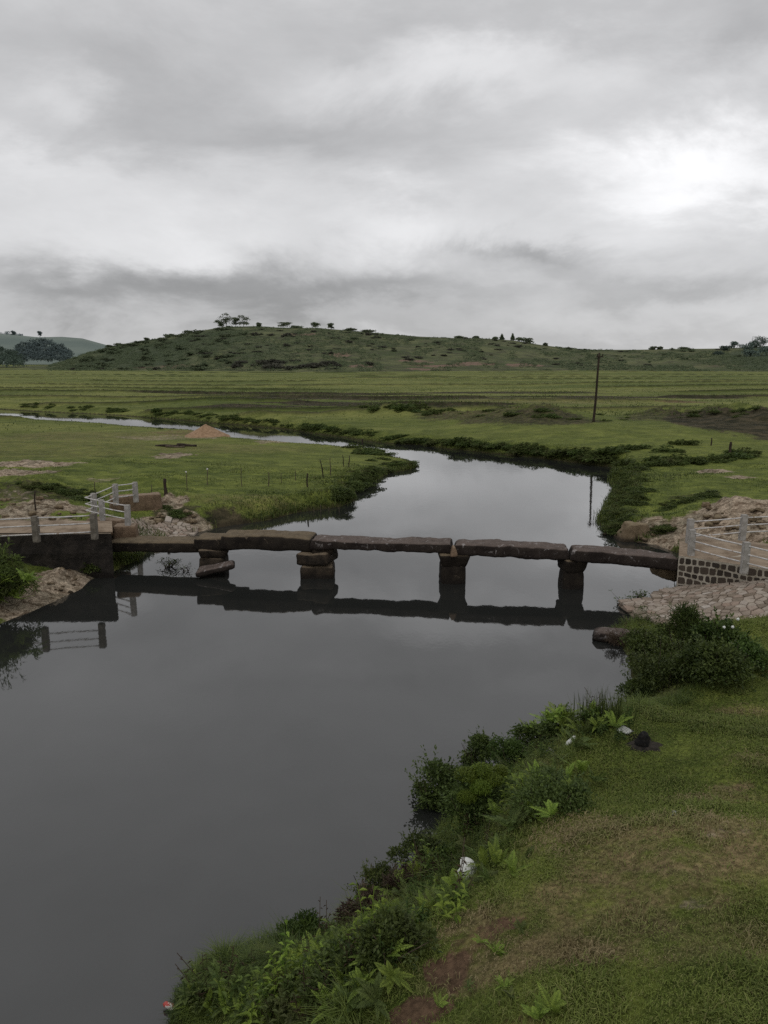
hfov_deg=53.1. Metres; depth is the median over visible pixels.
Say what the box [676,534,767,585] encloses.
abutment wall
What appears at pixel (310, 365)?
hill bush
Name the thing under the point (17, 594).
fern
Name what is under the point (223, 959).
weed
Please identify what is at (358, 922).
fern
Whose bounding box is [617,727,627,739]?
weed
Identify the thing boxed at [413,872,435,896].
weed
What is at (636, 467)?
bank shrub
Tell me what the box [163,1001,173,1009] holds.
snack packet
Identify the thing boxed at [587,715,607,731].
fern
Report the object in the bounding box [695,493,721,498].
bank shrub
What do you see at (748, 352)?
misty tree
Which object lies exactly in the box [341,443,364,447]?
bank shrub
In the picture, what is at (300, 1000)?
fern
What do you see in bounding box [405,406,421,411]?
bank shrub
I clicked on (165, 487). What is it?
fence post
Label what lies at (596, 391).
utility pole
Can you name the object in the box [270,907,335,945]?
shrub
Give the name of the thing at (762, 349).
misty tree
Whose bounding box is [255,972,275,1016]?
weed
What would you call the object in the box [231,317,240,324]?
ridge tree
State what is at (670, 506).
bank shrub
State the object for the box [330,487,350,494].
bank shrub
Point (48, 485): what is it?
bank shrub
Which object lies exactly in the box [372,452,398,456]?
bank shrub
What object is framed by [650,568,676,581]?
wedge rock
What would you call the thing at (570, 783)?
fern
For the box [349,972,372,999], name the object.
weed
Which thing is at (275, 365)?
hill bush
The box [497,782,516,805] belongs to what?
weed
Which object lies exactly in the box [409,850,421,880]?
dry weed
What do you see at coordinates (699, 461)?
bank shrub
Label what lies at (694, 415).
bank shrub
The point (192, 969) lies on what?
dry weed
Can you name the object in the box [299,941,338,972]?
fern
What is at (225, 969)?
fern
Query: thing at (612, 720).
fern
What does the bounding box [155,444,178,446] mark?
log
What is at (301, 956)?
fern
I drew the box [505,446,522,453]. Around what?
bank shrub
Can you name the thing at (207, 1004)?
fern
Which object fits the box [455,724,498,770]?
shrub
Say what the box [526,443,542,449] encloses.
bank shrub
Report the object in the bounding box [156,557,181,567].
branch snag
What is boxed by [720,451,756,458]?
bank shrub
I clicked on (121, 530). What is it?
stone block
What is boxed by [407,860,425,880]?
fern
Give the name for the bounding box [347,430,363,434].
bank shrub
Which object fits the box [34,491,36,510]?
stake
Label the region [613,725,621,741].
weed
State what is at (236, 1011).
fern
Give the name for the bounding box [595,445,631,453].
bank shrub
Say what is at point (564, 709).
fern
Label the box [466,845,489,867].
fern
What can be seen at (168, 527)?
stone slope
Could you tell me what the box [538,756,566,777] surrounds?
fern
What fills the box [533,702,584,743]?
shrub
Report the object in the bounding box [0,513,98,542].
railing
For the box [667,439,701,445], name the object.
bank shrub
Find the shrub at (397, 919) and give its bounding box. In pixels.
[349,901,442,982]
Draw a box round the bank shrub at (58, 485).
[51,482,67,488]
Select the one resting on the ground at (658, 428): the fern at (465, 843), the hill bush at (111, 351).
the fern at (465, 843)
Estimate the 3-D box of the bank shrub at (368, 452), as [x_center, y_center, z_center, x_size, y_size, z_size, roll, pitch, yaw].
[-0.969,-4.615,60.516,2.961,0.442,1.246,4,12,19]
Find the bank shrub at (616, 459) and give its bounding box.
[597,455,619,461]
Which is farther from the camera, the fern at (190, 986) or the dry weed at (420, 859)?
the dry weed at (420, 859)
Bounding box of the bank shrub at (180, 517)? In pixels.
[170,514,186,518]
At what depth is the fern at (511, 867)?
8.77 m
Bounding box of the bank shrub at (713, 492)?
[693,489,719,495]
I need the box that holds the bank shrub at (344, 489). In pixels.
[332,485,353,494]
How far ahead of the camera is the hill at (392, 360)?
531.48 m
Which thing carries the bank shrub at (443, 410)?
on the ground at (658, 428)
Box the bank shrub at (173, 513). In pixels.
[167,510,183,515]
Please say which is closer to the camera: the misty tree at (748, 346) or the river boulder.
the river boulder
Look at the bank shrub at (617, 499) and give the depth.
38.92 m
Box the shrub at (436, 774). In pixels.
[404,744,465,811]
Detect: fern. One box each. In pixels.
[0,583,26,597]
[11,587,33,598]
[16,568,42,581]
[172,979,208,1008]
[178,968,207,1021]
[179,958,205,983]
[189,975,209,997]
[197,977,229,990]
[198,957,231,1012]
[203,986,217,1015]
[211,996,227,1017]
[218,976,233,1015]
[221,980,250,1017]
[223,992,247,1023]
[225,993,244,1023]
[230,984,254,1010]
[234,991,253,1018]
[235,992,262,1021]
[235,1006,256,1023]
[237,978,254,1005]
[256,967,301,986]
[266,971,280,995]
[266,978,292,1003]
[270,1003,290,1023]
[272,978,297,1023]
[279,984,303,1020]
[287,936,314,973]
[287,944,314,972]
[288,954,313,973]
[288,999,315,1013]
[290,1001,316,1023]
[291,977,320,1011]
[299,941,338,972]
[306,928,325,955]
[307,940,339,961]
[310,982,341,1023]
[316,927,333,948]
[329,941,354,990]
[330,963,360,984]
[331,979,372,1011]
[338,928,358,943]
[341,916,359,939]
[343,966,377,1002]
[349,954,371,964]
[354,972,390,1020]
[358,896,398,919]
[374,960,414,994]
[375,868,405,894]
[375,929,413,957]
[391,877,413,897]
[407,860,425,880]
[412,904,433,924]
[413,891,443,912]
[416,857,435,873]
[416,889,436,914]
[423,845,442,866]
[426,885,436,896]
[432,879,469,914]
[433,874,444,895]
[433,991,450,1007]
[435,867,470,910]
[436,907,451,919]
[455,834,471,855]
[460,843,486,860]
[464,976,474,991]
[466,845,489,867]
[466,863,498,884]
[472,935,487,943]
[481,802,532,831]
[481,833,506,846]
[486,940,505,954]
[487,799,512,815]
[488,837,521,867]
[495,754,522,772]
[495,975,515,989]
[502,773,517,783]
[503,986,514,998]
[504,850,532,876]
[513,918,526,932]
[514,772,524,787]
[519,758,554,788]
[520,995,552,1019]
[524,721,541,733]
[524,795,546,824]
[524,846,534,860]
[528,709,558,722]
[529,799,558,817]
[533,979,566,1013]
[536,707,564,722]
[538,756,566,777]
[546,702,566,719]
[548,705,571,717]
[548,722,571,740]
[555,714,574,738]
[559,757,589,772]
[561,762,574,788]
[562,707,578,715]
[562,727,595,749]
[563,778,583,794]
[565,717,584,730]
[571,719,593,733]
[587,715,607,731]
[589,700,599,713]
[604,710,634,726]
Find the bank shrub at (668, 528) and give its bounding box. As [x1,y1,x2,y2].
[654,527,676,532]
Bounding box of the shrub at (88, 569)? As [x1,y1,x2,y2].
[78,562,100,574]
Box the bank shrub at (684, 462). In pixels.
[675,458,690,465]
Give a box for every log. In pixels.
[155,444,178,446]
[165,445,184,447]
[177,443,196,446]
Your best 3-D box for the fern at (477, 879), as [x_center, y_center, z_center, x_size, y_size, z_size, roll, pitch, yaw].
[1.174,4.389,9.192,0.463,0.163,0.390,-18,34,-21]
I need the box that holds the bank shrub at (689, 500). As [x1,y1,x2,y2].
[677,497,695,503]
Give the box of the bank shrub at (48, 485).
[32,482,56,487]
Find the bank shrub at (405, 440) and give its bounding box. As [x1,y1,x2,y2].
[393,438,424,442]
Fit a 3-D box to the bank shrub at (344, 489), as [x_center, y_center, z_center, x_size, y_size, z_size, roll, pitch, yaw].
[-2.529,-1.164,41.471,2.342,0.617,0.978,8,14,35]
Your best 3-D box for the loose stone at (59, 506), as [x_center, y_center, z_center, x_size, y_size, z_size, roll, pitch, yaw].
[-14.189,-0.229,33.579,0.382,0.220,0.305,9,-3,-14]
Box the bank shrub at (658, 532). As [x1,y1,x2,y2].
[646,530,667,534]
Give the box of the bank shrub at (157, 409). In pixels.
[151,407,161,411]
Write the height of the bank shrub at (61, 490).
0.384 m
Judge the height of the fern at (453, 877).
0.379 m
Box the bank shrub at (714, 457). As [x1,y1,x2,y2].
[706,455,730,459]
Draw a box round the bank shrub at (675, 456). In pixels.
[661,453,701,458]
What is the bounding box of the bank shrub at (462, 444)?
[455,442,470,447]
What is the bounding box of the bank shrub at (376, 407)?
[366,404,380,410]
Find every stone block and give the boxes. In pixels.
[86,517,124,534]
[113,523,138,538]
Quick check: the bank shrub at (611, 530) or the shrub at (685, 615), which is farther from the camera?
the bank shrub at (611, 530)
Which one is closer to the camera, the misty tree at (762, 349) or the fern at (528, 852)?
the fern at (528, 852)
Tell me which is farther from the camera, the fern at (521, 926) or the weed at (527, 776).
the weed at (527, 776)
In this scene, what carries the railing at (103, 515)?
on the stone block at (121, 530)
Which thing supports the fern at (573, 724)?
on the ground at (658, 428)
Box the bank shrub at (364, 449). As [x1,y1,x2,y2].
[350,447,380,453]
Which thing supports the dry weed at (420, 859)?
on the ground at (658, 428)
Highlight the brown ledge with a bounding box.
[592,627,652,643]
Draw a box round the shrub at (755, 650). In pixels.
[724,633,767,678]
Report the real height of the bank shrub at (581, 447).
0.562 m
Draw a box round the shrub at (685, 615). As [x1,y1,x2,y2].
[656,600,710,649]
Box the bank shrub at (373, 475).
[364,470,379,477]
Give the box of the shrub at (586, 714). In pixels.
[572,707,616,736]
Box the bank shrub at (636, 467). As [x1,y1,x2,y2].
[620,465,648,470]
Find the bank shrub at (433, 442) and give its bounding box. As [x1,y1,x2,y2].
[424,439,438,444]
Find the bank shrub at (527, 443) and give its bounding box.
[515,442,535,446]
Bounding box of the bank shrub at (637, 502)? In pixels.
[619,499,652,505]
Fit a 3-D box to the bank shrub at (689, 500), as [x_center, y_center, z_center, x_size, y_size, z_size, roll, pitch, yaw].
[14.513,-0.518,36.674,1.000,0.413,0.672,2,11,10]
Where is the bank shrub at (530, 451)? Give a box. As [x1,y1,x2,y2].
[523,449,544,454]
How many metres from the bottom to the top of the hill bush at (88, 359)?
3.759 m
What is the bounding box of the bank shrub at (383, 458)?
[374,457,391,459]
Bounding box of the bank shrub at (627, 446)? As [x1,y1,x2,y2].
[625,444,641,450]
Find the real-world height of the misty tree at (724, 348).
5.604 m
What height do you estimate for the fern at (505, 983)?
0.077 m
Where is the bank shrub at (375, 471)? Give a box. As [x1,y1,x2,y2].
[346,467,386,474]
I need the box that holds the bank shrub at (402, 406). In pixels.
[391,402,422,410]
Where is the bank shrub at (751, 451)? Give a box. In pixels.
[736,447,762,453]
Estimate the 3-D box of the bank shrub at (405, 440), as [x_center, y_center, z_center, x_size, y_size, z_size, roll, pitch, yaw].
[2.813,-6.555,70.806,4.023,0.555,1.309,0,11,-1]
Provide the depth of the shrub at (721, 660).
15.70 m
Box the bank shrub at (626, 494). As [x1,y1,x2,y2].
[624,493,651,499]
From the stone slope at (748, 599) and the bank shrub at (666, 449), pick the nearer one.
the stone slope at (748, 599)
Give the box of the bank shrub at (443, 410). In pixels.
[422,409,449,411]
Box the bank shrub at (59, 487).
[43,486,68,492]
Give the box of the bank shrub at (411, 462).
[395,461,415,464]
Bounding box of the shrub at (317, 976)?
[276,927,376,1023]
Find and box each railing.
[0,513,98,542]
[84,497,130,525]
[86,482,138,514]
[685,514,767,543]
[687,529,767,573]
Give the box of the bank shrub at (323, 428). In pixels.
[322,426,339,430]
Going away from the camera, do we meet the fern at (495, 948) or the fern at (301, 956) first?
the fern at (495, 948)
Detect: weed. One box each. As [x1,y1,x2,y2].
[175,953,209,985]
[180,976,204,1005]
[187,982,204,1020]
[195,976,213,1004]
[205,999,219,1023]
[208,962,250,1004]
[212,976,223,1005]
[217,946,237,984]
[219,949,232,964]
[233,958,250,980]
[237,998,246,1019]
[239,948,256,973]
[241,968,282,1023]
[249,947,273,997]
[249,994,275,1022]
[253,958,277,990]
[253,983,288,1023]
[254,965,299,1016]
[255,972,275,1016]
[264,920,297,976]
[270,949,301,993]
[273,961,287,986]
[282,939,302,980]
[290,967,331,1021]
[298,933,317,962]
[315,900,332,933]
[316,918,347,957]
[326,958,360,974]
[327,969,339,990]
[337,926,356,944]
[339,936,357,971]
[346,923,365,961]
[348,880,378,943]
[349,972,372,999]
[357,966,372,986]
[370,933,399,976]
[397,844,416,877]
[403,897,428,925]
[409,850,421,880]
[413,840,435,877]
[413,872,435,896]
[416,909,431,920]
[419,838,443,877]
[433,871,468,922]
[438,885,465,910]
[439,854,455,876]
[450,837,473,894]
[484,821,492,848]
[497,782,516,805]
[510,762,530,795]
[597,721,607,737]
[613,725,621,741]
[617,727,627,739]
[621,705,633,725]
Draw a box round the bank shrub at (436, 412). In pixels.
[428,409,442,413]
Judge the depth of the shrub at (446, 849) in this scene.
10.88 m
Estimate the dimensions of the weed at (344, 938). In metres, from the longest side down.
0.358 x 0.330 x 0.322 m
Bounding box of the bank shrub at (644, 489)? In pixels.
[624,486,660,492]
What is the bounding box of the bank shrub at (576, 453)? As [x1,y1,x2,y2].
[567,449,583,456]
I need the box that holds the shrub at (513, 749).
[486,732,534,774]
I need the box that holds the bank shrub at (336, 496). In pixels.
[330,494,343,499]
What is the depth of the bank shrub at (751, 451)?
53.44 m
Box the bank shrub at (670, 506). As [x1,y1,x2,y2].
[658,504,676,509]
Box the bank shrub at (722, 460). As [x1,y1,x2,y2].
[710,458,736,462]
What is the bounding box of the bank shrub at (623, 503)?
[610,501,627,506]
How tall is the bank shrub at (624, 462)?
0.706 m
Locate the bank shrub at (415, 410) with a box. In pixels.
[409,409,423,412]
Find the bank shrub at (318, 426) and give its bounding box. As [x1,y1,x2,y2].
[310,423,326,429]
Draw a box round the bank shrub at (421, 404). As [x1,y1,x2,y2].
[407,400,427,406]
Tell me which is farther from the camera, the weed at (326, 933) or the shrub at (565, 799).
the shrub at (565, 799)
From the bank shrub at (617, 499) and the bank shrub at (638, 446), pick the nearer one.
the bank shrub at (617, 499)
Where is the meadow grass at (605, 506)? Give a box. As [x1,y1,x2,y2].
[1,405,767,587]
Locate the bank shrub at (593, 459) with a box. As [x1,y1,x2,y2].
[582,455,603,461]
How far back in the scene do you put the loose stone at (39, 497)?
34.56 m
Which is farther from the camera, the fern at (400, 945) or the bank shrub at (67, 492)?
the bank shrub at (67, 492)
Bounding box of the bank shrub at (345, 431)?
[337,430,349,433]
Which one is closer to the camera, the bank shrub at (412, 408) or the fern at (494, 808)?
the fern at (494, 808)
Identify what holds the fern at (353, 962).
on the ground at (658, 428)
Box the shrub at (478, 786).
[437,758,517,844]
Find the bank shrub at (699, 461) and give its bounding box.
[696,458,706,464]
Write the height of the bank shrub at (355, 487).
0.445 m
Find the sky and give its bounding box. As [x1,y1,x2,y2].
[0,0,767,349]
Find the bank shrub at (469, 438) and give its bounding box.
[458,437,478,442]
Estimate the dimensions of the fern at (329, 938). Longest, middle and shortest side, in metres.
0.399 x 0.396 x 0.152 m
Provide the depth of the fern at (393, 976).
7.33 m
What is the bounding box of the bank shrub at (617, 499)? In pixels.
[605,496,628,502]
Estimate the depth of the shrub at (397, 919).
7.74 m
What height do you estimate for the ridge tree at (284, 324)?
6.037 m
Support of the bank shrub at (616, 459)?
on the ground at (658, 428)
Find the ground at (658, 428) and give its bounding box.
[0,364,767,1023]
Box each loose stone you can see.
[28,511,36,515]
[36,496,43,499]
[54,504,63,508]
[701,502,710,506]
[705,521,713,526]
[714,514,721,521]
[749,515,756,521]
[755,507,764,512]
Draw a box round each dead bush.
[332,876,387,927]
[377,859,415,896]
[605,624,635,646]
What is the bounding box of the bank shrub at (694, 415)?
[686,413,700,416]
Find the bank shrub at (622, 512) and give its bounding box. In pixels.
[607,508,637,514]
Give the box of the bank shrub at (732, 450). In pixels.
[722,448,746,453]
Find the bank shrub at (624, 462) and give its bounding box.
[610,457,635,466]
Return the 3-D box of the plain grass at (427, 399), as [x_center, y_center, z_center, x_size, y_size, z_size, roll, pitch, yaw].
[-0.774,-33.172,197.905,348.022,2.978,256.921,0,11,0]
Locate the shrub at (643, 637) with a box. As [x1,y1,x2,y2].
[617,612,682,668]
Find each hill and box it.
[0,326,767,371]
[0,334,106,364]
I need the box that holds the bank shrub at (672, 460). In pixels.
[643,458,679,464]
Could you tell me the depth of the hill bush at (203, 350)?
525.87 m
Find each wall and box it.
[0,520,113,577]
[109,492,162,510]
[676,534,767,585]
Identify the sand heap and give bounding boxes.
[185,424,230,437]
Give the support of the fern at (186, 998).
on the ground at (658, 428)
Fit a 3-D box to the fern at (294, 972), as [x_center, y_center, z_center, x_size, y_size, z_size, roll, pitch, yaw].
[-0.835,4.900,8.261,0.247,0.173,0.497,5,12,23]
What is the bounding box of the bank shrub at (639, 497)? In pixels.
[618,494,650,500]
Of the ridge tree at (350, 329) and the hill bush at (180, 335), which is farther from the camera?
the ridge tree at (350, 329)
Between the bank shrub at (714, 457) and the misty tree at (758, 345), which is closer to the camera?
the bank shrub at (714, 457)
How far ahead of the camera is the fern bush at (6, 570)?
23.45 m
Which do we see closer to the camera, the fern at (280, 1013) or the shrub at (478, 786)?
the fern at (280, 1013)
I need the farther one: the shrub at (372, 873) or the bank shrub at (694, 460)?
the bank shrub at (694, 460)
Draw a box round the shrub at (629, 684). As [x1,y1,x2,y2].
[606,671,666,700]
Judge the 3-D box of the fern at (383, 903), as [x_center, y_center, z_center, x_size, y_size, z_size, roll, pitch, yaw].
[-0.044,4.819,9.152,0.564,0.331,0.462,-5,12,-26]
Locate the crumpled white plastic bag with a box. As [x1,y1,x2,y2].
[455,857,476,880]
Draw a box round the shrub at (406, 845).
[380,827,441,866]
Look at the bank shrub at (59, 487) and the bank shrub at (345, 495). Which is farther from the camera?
the bank shrub at (345, 495)
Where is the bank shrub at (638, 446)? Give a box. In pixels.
[611,444,652,449]
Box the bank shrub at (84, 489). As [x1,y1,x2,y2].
[69,487,90,493]
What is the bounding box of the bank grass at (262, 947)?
[157,604,728,1023]
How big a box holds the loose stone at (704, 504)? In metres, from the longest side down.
0.390 x 0.312 x 0.232 m
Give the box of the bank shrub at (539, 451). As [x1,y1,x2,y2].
[533,447,547,453]
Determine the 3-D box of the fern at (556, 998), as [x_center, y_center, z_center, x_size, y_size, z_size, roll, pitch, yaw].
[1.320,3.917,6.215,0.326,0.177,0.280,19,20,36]
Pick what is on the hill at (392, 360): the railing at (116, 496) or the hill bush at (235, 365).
the hill bush at (235, 365)
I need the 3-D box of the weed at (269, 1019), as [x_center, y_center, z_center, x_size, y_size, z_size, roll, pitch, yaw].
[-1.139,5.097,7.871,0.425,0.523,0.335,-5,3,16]
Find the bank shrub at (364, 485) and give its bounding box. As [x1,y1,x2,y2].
[354,482,377,490]
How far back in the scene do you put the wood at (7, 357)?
668.16 m
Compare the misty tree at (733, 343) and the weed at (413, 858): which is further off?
the misty tree at (733, 343)
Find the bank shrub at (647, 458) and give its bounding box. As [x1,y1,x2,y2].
[642,455,665,461]
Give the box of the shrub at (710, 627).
[686,606,752,643]
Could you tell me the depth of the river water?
17.29 m
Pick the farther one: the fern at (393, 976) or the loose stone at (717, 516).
the loose stone at (717, 516)
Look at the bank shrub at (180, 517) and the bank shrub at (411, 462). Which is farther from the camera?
the bank shrub at (411, 462)
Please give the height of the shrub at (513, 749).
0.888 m
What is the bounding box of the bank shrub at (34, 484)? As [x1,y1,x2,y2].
[18,481,42,487]
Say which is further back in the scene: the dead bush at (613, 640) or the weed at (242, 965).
the dead bush at (613, 640)
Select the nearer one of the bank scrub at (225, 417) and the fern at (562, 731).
the fern at (562, 731)
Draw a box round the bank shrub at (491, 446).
[483,444,500,448]
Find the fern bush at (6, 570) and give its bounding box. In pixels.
[0,535,42,601]
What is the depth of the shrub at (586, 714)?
12.85 m
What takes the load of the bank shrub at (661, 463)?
on the ground at (658, 428)
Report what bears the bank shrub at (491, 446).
on the ground at (658, 428)
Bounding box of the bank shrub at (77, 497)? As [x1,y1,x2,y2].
[66,494,89,500]
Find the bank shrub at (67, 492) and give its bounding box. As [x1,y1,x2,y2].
[55,488,84,495]
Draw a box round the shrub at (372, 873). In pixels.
[341,857,398,902]
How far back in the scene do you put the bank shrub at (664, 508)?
36.27 m
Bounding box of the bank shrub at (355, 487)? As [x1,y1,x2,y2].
[346,485,363,491]
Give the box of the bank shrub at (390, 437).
[378,435,403,439]
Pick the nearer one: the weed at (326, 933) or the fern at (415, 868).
the weed at (326, 933)
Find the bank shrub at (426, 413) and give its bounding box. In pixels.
[421,411,432,415]
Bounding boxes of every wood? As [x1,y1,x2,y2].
[0,345,26,367]
[10,338,74,361]
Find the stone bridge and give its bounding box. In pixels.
[112,529,677,589]
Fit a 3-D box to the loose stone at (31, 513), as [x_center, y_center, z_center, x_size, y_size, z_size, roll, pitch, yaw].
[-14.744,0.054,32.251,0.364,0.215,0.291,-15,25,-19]
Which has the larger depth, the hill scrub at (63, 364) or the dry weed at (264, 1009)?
the hill scrub at (63, 364)
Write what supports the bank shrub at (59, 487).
on the ground at (658, 428)
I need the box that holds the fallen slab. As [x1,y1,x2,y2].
[196,560,234,576]
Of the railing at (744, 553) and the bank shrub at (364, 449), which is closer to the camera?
the railing at (744, 553)
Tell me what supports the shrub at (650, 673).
on the ground at (658, 428)
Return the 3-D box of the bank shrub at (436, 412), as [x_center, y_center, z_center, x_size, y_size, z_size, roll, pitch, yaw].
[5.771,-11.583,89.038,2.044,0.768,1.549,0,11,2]
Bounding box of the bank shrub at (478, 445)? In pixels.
[472,441,489,448]
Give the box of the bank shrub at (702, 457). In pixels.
[675,456,708,460]
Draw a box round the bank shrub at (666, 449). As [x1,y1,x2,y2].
[650,444,686,452]
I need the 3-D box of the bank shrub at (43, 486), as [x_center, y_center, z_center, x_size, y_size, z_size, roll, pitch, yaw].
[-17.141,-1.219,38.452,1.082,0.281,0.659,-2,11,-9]
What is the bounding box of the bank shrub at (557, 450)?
[551,448,567,455]
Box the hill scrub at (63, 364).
[46,325,767,371]
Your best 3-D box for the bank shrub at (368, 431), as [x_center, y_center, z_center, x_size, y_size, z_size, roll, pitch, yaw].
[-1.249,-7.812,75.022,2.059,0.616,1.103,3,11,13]
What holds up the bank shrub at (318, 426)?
on the ground at (658, 428)
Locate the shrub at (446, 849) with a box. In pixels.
[420,840,464,877]
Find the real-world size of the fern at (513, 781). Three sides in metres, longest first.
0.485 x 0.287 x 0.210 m
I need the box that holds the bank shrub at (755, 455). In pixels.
[725,453,762,457]
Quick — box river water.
[0,409,678,1023]
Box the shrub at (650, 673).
[621,626,715,694]
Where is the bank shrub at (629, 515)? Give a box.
[617,513,636,520]
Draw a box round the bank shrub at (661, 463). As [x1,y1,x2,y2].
[653,460,673,466]
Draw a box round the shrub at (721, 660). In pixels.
[671,631,766,691]
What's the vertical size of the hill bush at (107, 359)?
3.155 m
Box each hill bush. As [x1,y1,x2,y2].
[74,364,92,367]
[79,358,95,361]
[98,357,115,361]
[103,350,120,353]
[126,343,139,346]
[140,355,151,359]
[173,333,190,336]
[191,366,207,370]
[194,348,209,353]
[213,328,229,330]
[213,354,235,357]
[230,363,242,367]
[234,360,247,363]
[255,359,269,364]
[260,363,284,368]
[283,366,297,369]
[301,364,315,368]
[306,363,320,367]
[310,362,327,366]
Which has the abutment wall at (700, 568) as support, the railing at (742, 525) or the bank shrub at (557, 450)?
the railing at (742, 525)
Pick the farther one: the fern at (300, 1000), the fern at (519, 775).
the fern at (519, 775)
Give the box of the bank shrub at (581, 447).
[560,446,595,452]
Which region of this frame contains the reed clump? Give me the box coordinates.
[569,684,653,727]
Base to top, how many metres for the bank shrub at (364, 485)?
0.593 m
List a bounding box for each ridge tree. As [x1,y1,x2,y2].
[214,319,223,326]
[218,313,231,325]
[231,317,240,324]
[237,315,249,325]
[278,322,290,326]
[311,322,320,327]
[327,323,333,328]
[343,328,356,330]
[515,337,525,341]
[523,338,533,342]
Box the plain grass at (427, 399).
[0,375,767,431]
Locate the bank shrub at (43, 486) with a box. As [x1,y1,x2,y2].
[30,484,52,489]
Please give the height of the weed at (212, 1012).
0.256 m
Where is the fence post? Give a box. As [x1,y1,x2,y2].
[163,478,167,495]
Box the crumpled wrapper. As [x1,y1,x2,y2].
[617,725,633,734]
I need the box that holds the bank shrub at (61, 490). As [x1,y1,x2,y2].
[57,488,67,494]
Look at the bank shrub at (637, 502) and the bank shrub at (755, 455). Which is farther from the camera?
the bank shrub at (755, 455)
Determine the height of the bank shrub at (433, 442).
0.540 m
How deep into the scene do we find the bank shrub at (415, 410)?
89.53 m
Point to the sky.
(587, 174)
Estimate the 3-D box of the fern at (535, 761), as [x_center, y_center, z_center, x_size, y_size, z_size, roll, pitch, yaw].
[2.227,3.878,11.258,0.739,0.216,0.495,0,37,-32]
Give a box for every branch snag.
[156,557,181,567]
[175,562,190,571]
[623,589,649,598]
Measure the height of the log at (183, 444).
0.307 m
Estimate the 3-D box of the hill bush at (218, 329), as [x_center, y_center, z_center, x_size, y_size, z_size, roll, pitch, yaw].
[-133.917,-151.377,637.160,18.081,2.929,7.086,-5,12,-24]
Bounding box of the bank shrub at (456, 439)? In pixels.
[447,435,467,442]
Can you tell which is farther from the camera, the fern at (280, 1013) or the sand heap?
the sand heap
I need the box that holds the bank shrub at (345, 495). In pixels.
[332,493,351,500]
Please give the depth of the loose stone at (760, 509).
30.91 m
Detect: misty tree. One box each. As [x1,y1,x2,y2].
[712,351,723,354]
[719,346,733,350]
[729,341,738,347]
[736,343,754,349]
[741,350,764,356]
[749,340,761,347]
[752,336,767,345]
[755,346,767,354]
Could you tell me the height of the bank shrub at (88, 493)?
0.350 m
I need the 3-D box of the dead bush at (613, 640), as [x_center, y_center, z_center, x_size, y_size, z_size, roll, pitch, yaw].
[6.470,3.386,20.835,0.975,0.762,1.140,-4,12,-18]
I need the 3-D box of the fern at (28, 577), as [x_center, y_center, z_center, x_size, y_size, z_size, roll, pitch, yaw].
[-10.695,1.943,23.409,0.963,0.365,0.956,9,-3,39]
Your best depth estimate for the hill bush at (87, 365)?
514.91 m
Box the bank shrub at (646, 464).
[621,461,656,467]
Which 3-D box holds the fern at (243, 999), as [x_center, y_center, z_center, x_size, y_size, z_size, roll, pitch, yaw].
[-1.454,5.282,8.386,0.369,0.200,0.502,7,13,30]
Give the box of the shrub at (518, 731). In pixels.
[505,720,544,749]
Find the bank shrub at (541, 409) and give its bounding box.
[532,407,554,411]
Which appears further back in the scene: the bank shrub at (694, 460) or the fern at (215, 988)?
the bank shrub at (694, 460)
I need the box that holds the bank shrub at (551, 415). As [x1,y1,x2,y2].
[542,413,562,417]
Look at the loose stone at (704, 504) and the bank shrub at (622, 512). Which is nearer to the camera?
the loose stone at (704, 504)
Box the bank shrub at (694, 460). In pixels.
[688,457,709,463]
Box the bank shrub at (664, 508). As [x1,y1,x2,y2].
[653,506,669,511]
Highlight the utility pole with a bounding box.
[592,353,602,421]
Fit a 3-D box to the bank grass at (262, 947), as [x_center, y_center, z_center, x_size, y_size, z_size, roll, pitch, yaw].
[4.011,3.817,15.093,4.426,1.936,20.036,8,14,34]
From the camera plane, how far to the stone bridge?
26.97 m
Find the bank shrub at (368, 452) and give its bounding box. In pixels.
[359,451,381,454]
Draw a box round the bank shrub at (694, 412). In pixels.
[688,410,703,413]
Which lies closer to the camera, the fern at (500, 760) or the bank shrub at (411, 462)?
the fern at (500, 760)
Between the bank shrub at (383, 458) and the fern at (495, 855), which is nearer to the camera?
the fern at (495, 855)
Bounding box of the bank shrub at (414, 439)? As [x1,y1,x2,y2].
[407,437,430,441]
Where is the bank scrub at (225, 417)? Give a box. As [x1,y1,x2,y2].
[14,402,766,499]
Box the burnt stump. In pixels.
[625,731,662,751]
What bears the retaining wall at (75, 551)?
on the ground at (658, 428)
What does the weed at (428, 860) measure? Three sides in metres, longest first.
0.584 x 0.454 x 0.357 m
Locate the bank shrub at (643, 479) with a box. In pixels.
[619,477,653,481]
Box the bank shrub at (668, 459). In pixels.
[654,458,694,464]
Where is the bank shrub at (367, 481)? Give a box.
[359,476,369,482]
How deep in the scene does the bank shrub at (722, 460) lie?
50.72 m
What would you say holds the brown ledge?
on the ground at (658, 428)
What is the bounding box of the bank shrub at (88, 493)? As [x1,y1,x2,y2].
[82,490,98,495]
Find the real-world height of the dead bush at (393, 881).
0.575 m
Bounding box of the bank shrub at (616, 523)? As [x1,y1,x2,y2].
[602,518,631,526]
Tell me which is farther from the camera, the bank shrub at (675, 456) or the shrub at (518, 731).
the bank shrub at (675, 456)
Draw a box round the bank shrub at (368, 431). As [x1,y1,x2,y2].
[361,429,377,433]
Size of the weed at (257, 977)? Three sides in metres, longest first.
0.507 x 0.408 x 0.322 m
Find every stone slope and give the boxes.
[131,516,198,536]
[618,579,767,624]
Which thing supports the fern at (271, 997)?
on the ground at (658, 428)
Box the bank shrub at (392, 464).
[386,461,407,466]
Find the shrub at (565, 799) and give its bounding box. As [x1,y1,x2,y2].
[504,764,603,825]
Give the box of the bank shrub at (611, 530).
[603,527,620,534]
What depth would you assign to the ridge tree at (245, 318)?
669.33 m
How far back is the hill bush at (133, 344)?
630.67 m

